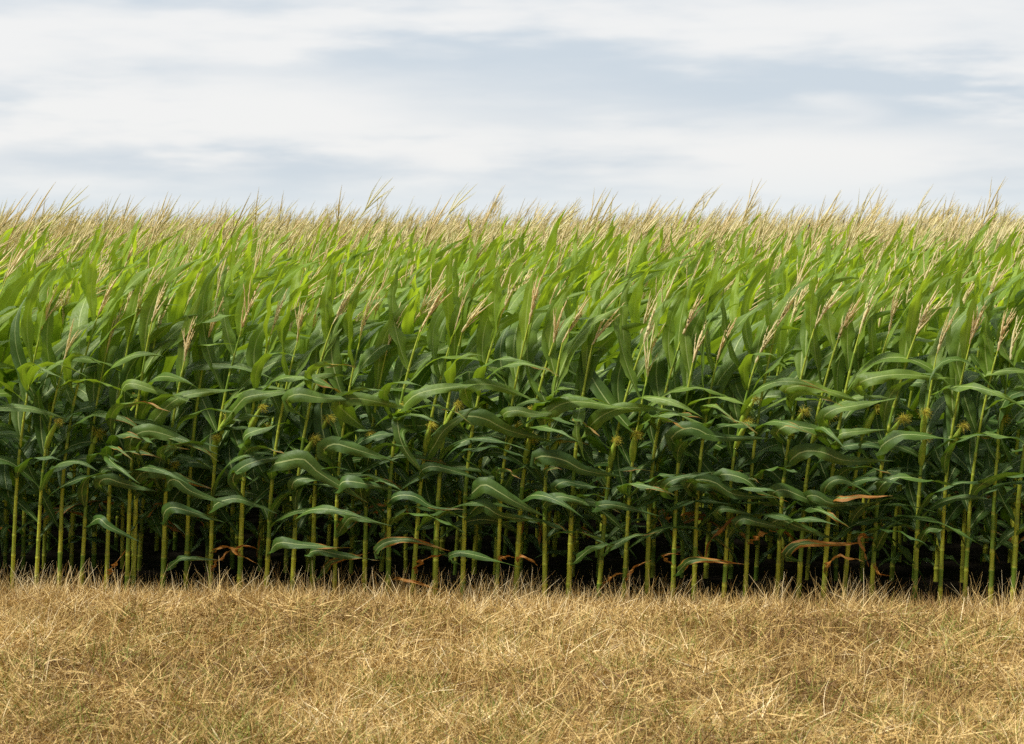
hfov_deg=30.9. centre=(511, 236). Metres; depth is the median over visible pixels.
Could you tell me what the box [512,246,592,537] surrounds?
corn plant
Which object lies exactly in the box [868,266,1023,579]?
corn plant
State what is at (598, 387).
corn plant
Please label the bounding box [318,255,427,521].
corn plant
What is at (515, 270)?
corn plant
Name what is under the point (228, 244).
corn plant
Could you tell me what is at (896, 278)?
corn plant
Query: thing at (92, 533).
corn plant
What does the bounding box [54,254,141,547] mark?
corn plant
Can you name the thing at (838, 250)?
corn plant
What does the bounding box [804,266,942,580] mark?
corn plant
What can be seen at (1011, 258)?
corn plant
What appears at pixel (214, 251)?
corn plant
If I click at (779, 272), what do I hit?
corn plant
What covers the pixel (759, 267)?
corn plant
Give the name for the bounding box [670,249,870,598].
corn plant
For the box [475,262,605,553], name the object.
corn plant
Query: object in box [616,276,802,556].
corn plant
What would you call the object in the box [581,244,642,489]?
corn plant
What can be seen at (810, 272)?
corn plant
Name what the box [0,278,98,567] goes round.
corn plant
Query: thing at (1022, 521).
corn plant
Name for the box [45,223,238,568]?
corn plant
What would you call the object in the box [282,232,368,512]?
corn plant
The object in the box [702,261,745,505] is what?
corn plant
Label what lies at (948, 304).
corn plant
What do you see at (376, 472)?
corn plant
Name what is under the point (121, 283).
corn plant
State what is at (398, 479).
corn plant
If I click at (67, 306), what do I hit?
corn plant
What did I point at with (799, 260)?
corn plant
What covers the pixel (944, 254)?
corn plant
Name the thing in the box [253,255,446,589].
corn plant
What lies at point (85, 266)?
corn plant
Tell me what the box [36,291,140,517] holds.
corn plant
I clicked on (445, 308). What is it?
corn plant
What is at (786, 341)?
corn plant
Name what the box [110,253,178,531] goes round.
corn plant
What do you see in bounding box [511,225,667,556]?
corn plant
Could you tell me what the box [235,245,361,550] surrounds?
corn plant
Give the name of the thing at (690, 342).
corn plant
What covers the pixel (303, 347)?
corn plant
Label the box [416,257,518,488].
corn plant
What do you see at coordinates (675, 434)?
corn plant
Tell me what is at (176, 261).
corn plant
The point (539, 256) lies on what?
corn plant
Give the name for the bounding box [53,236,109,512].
corn plant
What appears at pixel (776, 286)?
corn plant
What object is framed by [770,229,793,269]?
corn plant
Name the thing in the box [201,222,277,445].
corn plant
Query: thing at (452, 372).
corn plant
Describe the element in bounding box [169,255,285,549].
corn plant
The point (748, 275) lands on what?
corn plant
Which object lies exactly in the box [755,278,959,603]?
corn plant
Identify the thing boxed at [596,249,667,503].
corn plant
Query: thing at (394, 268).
corn plant
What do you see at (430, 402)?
corn plant
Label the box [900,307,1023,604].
corn plant
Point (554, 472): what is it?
corn plant
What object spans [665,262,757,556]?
corn plant
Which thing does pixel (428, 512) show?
corn plant
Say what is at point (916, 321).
corn plant
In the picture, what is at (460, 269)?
corn plant
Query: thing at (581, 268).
corn plant
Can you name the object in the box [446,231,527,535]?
corn plant
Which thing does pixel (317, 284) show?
corn plant
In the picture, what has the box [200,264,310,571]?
corn plant
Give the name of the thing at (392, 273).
corn plant
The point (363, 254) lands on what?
corn plant
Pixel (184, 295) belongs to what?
corn plant
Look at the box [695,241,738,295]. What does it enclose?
corn plant
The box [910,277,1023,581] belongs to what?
corn plant
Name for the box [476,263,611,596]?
corn plant
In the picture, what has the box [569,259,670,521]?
corn plant
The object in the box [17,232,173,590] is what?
corn plant
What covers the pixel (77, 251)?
corn plant
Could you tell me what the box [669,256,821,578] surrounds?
corn plant
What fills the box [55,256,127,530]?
corn plant
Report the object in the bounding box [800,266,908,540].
corn plant
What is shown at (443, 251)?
corn plant
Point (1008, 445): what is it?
corn plant
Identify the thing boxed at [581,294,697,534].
corn plant
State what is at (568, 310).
corn plant
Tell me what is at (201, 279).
corn plant
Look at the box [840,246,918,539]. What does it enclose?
corn plant
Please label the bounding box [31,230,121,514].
corn plant
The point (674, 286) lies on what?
corn plant
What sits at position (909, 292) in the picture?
corn plant
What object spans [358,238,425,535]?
corn plant
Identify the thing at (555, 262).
corn plant
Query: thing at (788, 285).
corn plant
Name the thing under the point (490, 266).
corn plant
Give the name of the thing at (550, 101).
sky
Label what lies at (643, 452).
corn plant
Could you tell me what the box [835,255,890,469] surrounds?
corn plant
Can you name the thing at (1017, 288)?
corn plant
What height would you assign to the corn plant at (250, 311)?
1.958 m
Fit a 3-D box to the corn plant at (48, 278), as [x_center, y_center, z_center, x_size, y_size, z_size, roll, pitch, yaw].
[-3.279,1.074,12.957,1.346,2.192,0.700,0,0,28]
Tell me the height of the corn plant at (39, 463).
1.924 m
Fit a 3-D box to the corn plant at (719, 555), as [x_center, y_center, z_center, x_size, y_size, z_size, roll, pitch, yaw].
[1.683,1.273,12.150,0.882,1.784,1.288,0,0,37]
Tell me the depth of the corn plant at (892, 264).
13.73 m
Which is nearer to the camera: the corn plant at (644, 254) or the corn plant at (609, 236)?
the corn plant at (609, 236)
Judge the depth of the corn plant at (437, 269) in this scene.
12.47 m
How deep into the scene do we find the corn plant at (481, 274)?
13.98 m
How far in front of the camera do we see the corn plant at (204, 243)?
14.90 m
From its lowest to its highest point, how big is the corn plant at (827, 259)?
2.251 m
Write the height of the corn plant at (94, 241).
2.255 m
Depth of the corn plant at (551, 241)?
13.18 m
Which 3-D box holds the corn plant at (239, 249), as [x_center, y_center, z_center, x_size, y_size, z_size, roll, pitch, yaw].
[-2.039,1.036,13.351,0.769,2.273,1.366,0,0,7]
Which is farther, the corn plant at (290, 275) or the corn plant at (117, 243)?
the corn plant at (117, 243)
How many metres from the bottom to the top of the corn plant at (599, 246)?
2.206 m
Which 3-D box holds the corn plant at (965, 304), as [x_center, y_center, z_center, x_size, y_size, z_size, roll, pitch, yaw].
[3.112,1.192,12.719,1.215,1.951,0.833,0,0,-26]
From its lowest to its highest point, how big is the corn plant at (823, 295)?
2.017 m
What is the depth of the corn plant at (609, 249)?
14.54 m
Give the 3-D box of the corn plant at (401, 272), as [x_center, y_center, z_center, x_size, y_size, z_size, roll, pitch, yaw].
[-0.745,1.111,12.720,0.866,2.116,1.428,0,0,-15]
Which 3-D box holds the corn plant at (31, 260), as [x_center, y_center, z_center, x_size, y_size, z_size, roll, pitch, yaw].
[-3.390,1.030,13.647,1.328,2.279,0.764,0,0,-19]
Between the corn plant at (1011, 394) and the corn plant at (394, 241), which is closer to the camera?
the corn plant at (1011, 394)
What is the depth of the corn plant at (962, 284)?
13.77 m
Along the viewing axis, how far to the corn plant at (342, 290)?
14.18 m
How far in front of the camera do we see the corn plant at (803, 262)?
13.07 m
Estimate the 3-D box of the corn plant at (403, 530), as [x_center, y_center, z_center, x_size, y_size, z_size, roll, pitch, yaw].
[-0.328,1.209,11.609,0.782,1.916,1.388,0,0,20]
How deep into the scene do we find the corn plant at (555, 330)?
10.96 m
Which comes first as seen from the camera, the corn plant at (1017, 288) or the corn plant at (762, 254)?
the corn plant at (1017, 288)
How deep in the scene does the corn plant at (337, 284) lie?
13.19 m
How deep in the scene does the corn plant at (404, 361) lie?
10.97 m
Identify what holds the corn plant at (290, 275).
on the ground at (978, 572)
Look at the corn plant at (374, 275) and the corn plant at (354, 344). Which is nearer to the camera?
the corn plant at (354, 344)
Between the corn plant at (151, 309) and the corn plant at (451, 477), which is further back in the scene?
the corn plant at (451, 477)
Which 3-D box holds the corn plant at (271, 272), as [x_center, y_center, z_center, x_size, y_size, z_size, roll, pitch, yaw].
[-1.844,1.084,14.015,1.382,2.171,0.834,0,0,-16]
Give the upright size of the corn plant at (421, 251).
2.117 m
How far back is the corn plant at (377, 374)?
11.06 m
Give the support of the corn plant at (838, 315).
on the ground at (978, 572)
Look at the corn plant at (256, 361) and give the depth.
11.11 m
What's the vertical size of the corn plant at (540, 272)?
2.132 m
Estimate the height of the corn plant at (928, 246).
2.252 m
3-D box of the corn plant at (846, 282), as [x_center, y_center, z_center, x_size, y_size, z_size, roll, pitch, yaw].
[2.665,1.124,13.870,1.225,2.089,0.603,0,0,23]
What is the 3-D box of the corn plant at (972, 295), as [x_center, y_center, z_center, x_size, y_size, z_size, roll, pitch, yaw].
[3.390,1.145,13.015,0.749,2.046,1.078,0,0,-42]
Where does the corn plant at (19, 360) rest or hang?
on the ground at (978, 572)
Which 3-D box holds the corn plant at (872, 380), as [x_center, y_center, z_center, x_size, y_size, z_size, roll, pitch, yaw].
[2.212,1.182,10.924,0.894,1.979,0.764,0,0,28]
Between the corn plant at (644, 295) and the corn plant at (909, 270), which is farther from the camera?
the corn plant at (644, 295)
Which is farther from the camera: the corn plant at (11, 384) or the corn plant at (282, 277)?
the corn plant at (282, 277)
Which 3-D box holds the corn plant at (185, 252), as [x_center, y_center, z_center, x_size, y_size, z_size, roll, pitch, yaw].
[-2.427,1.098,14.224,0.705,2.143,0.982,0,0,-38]
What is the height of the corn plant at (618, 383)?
1.989 m
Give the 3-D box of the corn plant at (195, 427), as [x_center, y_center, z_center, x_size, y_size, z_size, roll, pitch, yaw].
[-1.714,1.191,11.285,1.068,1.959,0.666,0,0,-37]
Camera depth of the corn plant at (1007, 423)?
10.75 m
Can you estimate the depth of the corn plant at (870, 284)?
12.26 m
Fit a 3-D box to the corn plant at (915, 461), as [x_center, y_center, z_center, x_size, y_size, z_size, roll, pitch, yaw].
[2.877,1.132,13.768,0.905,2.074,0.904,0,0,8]
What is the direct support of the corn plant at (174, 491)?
on the ground at (978, 572)
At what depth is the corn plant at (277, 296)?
14.68 m
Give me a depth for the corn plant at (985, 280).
14.42 m
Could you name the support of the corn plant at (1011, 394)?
on the ground at (978, 572)
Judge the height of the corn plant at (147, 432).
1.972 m
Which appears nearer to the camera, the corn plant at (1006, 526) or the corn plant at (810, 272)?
the corn plant at (1006, 526)
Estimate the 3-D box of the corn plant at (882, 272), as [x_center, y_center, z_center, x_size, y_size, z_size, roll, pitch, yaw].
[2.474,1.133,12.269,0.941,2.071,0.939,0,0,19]
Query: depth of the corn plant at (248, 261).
13.39 m
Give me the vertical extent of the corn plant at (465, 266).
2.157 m
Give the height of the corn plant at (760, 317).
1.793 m
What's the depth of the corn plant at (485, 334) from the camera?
10.85 m
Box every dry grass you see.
[0,558,1023,743]
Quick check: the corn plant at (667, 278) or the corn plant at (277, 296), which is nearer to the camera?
the corn plant at (667, 278)
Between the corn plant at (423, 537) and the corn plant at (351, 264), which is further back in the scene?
the corn plant at (351, 264)
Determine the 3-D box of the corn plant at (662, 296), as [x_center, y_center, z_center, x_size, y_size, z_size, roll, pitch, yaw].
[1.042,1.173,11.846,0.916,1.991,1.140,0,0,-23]
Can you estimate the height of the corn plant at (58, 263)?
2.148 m
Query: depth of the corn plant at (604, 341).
10.93 m
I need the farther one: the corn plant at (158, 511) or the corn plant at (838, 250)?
the corn plant at (838, 250)
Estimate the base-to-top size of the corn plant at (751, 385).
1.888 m
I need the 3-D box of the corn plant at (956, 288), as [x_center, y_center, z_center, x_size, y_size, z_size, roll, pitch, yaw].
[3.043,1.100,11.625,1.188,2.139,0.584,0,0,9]
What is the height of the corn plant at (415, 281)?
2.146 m
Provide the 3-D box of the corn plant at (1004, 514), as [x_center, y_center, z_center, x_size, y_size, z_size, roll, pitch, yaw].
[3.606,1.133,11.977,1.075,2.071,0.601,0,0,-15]
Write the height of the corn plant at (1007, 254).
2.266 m
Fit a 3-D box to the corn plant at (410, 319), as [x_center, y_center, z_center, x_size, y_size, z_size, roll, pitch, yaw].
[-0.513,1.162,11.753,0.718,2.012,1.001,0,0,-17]
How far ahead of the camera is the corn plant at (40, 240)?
15.11 m
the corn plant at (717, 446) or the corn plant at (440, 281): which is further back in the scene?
the corn plant at (440, 281)
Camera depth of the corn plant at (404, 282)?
12.57 m
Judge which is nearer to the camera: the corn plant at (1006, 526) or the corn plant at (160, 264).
the corn plant at (1006, 526)
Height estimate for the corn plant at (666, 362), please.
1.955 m
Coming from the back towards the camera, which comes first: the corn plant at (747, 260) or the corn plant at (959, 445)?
the corn plant at (747, 260)
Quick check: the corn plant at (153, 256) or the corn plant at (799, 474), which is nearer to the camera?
the corn plant at (799, 474)
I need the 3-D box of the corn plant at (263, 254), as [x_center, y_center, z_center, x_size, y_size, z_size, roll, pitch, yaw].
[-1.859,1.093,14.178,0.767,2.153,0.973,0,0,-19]
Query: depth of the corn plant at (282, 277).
14.82 m
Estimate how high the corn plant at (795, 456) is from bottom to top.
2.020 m
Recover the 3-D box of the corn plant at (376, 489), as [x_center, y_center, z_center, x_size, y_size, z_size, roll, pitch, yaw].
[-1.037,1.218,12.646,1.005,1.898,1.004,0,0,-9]
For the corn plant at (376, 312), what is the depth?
11.77 m
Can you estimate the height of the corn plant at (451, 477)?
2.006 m
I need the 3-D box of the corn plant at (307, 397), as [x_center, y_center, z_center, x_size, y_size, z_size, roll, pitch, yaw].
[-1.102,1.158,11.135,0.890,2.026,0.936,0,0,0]
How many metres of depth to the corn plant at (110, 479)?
11.16 m
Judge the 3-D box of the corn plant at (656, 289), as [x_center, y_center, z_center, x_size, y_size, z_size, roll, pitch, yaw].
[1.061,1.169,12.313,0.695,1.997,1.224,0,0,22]
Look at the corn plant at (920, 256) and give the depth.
14.20 m
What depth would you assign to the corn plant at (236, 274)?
14.24 m
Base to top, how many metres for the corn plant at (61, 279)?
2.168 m
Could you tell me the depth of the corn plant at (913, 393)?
11.52 m
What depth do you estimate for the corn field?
17.46 m
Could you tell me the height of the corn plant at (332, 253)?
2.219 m
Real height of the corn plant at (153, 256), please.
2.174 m
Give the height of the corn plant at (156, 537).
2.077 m
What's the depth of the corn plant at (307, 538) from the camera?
11.82 m
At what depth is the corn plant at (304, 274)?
13.35 m
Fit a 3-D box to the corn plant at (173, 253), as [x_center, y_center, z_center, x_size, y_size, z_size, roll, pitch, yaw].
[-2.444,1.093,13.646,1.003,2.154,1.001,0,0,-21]
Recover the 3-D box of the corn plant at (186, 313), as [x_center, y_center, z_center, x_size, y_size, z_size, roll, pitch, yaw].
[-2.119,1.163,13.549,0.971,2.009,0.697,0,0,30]
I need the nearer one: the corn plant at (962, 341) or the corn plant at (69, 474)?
the corn plant at (962, 341)
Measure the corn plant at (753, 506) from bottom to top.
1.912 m
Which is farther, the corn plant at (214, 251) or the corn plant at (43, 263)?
the corn plant at (43, 263)
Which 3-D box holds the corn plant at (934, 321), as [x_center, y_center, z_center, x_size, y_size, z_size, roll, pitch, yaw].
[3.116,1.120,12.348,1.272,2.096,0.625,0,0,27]
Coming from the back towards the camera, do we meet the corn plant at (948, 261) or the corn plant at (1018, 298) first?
the corn plant at (948, 261)
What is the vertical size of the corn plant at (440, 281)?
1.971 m
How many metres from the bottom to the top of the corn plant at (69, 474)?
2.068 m
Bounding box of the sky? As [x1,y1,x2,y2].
[0,0,1023,230]
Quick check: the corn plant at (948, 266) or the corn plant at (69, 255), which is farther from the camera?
the corn plant at (69, 255)
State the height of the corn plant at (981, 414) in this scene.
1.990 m
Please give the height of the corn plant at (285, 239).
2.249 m
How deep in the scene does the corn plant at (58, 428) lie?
12.65 m
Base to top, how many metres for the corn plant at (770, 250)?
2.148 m
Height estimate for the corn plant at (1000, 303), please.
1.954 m
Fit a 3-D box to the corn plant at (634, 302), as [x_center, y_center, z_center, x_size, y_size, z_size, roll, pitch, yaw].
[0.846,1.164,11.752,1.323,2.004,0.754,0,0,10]
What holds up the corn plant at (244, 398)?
on the ground at (978, 572)
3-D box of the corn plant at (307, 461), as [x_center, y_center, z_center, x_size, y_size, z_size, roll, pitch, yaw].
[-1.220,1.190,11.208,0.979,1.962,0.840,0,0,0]
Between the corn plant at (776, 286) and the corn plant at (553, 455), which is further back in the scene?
the corn plant at (776, 286)
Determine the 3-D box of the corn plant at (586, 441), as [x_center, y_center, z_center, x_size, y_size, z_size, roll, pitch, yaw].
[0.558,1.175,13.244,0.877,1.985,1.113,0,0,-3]
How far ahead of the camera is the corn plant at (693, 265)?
13.32 m
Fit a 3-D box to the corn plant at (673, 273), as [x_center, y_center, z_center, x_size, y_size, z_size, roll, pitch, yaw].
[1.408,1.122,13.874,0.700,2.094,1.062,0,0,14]
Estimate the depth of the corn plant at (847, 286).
13.05 m
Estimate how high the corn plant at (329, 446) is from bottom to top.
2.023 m
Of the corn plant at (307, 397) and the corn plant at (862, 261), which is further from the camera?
the corn plant at (862, 261)
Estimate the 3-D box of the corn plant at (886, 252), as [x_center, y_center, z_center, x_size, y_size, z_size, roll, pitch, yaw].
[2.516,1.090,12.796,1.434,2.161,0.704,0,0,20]
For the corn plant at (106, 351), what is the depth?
11.24 m
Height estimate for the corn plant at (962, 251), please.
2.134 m
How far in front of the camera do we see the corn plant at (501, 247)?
14.78 m
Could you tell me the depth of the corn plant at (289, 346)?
11.84 m
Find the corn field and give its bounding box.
[0,176,1023,567]
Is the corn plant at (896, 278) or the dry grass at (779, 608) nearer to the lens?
the dry grass at (779, 608)
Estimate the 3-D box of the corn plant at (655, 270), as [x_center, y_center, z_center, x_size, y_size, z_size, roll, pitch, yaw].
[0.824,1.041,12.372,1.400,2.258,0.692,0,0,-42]
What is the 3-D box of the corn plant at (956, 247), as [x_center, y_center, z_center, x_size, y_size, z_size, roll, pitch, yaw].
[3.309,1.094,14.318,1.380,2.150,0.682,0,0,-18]
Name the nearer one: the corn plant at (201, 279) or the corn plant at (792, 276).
the corn plant at (201, 279)
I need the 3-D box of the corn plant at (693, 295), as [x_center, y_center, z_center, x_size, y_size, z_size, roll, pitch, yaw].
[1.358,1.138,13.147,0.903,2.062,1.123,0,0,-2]
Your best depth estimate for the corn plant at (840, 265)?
12.27 m
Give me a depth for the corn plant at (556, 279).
11.69 m
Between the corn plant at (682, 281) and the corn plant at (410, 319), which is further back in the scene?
the corn plant at (682, 281)
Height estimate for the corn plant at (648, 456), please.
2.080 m
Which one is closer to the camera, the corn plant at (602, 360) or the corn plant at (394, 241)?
the corn plant at (602, 360)
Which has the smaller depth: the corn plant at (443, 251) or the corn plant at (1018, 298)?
the corn plant at (1018, 298)
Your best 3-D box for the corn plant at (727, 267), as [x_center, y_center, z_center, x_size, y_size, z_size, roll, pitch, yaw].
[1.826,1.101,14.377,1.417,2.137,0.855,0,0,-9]
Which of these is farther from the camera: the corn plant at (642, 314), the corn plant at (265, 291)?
the corn plant at (642, 314)
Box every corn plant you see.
[0,224,105,514]
[0,235,82,546]
[0,244,134,549]
[0,255,161,590]
[0,260,141,568]
[0,264,127,569]
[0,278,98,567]
[0,285,62,525]
[0,291,153,586]
[2,235,75,501]
[2,252,113,544]
[11,238,165,568]
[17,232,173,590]
[18,237,59,514]
[23,222,55,444]
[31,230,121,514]
[32,266,236,591]
[36,245,107,500]
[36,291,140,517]
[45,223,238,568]
[51,238,116,527]
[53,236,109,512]
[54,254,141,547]
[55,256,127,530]
[56,237,209,550]
[57,227,123,480]
[57,236,119,499]
[76,237,254,550]
[77,270,184,587]
[79,213,149,470]
[83,265,194,567]
[87,270,215,532]
[88,254,170,532]
[98,251,231,550]
[104,258,240,590]
[104,275,273,591]
[105,240,211,527]
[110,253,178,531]
[121,260,283,548]
[132,247,175,394]
[135,289,262,590]
[137,245,269,570]
[138,328,259,569]
[152,220,243,505]
[156,241,190,486]
[156,274,296,589]
[159,230,361,568]
[161,268,241,532]
[163,250,282,569]
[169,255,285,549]
[173,236,272,548]
[176,232,241,453]
[196,223,295,526]
[197,255,346,590]
[200,217,299,509]
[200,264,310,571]
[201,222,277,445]
[202,226,278,281]
[209,264,364,590]
[222,271,282,532]
[223,239,273,517]
[224,255,300,547]
[226,239,300,513]
[227,292,364,570]
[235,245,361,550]
[237,272,392,588]
[247,259,341,534]
[248,247,301,483]
[249,257,366,489]
[251,242,307,511]
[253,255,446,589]
[262,262,391,594]
[264,228,320,422]
[268,232,365,529]
[271,247,342,502]
[273,282,413,572]
[275,240,429,517]
[275,290,471,594]
[277,256,356,551]
[277,269,368,517]
[281,271,425,573]
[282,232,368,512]
[284,266,406,571]
[289,235,430,548]
[295,258,487,573]
[302,283,424,526]
[313,262,482,593]
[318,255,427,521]
[321,234,380,275]
[328,258,505,595]
[340,242,504,572]
[341,219,413,502]
[342,239,398,516]
[354,234,393,282]
[354,245,431,551]
[354,257,417,449]
[357,244,488,537]
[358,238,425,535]
[359,261,453,571]
[362,258,493,553]
[372,248,438,536]
[374,255,422,490]
[380,279,443,484]
[380,280,495,575]
[382,240,558,594]
[383,244,430,480]
[384,256,595,597]
[391,268,474,531]
[394,231,485,552]
[395,258,484,508]
[400,233,573,574]
[408,226,467,475]
[409,254,469,480]
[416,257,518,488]
[418,260,551,597]
[427,267,518,534]
[439,261,522,553]
[440,235,578,573]
[440,262,522,505]
[445,248,533,549]
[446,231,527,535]
[446,242,611,554]
[452,217,568,492]
[455,214,515,504]
[459,239,506,285]
[464,280,659,595]
[467,257,543,552]
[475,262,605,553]
[476,239,544,533]
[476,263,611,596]
[482,241,559,468]
[488,254,568,509]
[491,251,607,574]
[494,280,630,598]
[501,265,610,575]
[503,269,732,599]
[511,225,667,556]
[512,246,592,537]
[515,255,669,576]
[519,210,603,494]
[527,266,646,572]
[536,263,721,576]
[538,299,745,600]
[539,274,677,598]
[540,238,659,555]
[551,221,663,537]
[551,265,643,537]
[555,238,658,428]
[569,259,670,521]
[571,296,749,577]
[581,226,699,557]
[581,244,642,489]
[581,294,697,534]
[591,251,678,500]
[592,264,726,573]
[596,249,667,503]
[606,240,676,454]
[608,272,749,597]
[608,321,750,558]
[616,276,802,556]
[620,264,714,557]
[628,221,710,483]
[630,272,714,524]
[637,246,725,522]
[645,241,767,539]
[650,253,729,516]
[656,247,736,522]
[658,279,819,599]
[658,285,772,599]
[659,226,751,537]
[664,261,723,513]
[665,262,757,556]
[665,289,840,597]
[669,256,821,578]
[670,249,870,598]
[677,249,797,577]
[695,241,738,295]
[702,241,756,506]
[702,255,803,538]
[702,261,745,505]
[705,263,944,601]
[707,232,861,540]
[711,277,827,556]
[712,296,793,578]
[714,288,923,579]
[715,296,782,558]
[717,270,887,580]
[719,247,760,500]
[720,235,805,538]
[736,240,794,515]
[743,223,877,507]
[743,240,868,558]
[749,238,798,367]
[751,244,806,501]
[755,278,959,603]
[762,257,862,536]
[762,289,882,579]
[767,262,893,598]
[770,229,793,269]
[778,250,850,454]
[778,270,939,580]
[780,254,849,470]
[785,248,891,555]
[787,240,957,540]
[796,265,871,538]
[797,274,927,559]
[799,238,861,488]
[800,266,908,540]
[804,234,901,480]
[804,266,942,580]
[805,227,881,307]
[808,262,995,580]
[820,270,962,597]
[821,253,915,556]
[822,241,997,557]
[829,250,928,524]
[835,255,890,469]
[839,220,1000,561]
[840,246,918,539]
[851,245,963,560]
[855,259,1008,541]
[857,252,929,478]
[858,269,982,601]
[861,235,941,541]
[865,231,937,524]
[867,240,937,476]
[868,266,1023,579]
[886,248,1023,559]
[896,227,947,314]
[897,234,991,541]
[897,242,963,484]
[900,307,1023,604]
[901,271,1023,549]
[902,243,1023,582]
[907,240,998,481]
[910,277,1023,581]
[914,268,995,541]
[915,237,996,493]
[920,264,1023,574]
[928,241,1000,489]
[929,284,1023,604]
[929,310,1023,601]
[931,225,1023,542]
[933,260,1013,542]
[941,277,1023,603]
[944,288,1023,581]
[951,249,1023,561]
[958,268,1023,605]
[959,333,1023,534]
[961,263,1023,505]
[963,248,1021,448]
[983,237,1023,520]
[988,231,1023,425]
[1000,397,1023,562]
[1008,286,1023,514]
[1020,472,1023,523]
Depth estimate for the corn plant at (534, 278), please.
14.03 m
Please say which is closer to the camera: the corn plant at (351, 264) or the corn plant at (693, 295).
the corn plant at (693, 295)
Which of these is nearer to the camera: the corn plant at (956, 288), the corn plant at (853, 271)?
the corn plant at (956, 288)
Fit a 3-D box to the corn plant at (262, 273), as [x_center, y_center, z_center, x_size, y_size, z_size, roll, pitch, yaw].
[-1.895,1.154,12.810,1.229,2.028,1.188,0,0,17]
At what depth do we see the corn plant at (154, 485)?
13.29 m
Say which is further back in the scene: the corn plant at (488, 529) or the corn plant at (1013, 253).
the corn plant at (1013, 253)
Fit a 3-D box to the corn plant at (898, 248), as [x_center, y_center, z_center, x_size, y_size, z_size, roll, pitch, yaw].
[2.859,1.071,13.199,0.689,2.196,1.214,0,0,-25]
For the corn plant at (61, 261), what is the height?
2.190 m
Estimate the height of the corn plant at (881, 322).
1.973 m
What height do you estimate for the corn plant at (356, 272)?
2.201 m
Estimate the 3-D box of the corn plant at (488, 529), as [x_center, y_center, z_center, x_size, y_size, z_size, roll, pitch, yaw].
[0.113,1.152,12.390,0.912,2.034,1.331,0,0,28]
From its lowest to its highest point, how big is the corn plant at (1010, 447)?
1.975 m
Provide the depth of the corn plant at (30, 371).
11.22 m
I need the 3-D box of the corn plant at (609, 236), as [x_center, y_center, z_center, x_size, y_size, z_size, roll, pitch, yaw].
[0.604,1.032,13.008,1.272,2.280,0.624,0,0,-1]
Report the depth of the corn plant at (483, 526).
12.47 m
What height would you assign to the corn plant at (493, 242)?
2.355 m
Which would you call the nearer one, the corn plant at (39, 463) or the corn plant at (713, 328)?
the corn plant at (713, 328)
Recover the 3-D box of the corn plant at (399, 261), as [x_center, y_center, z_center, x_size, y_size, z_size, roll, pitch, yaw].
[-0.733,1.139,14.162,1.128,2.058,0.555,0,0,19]
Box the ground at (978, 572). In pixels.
[0,440,1023,743]
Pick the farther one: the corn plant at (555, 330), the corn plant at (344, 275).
the corn plant at (344, 275)
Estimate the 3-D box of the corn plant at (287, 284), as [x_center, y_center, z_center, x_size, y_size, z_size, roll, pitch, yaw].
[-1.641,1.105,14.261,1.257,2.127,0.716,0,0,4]

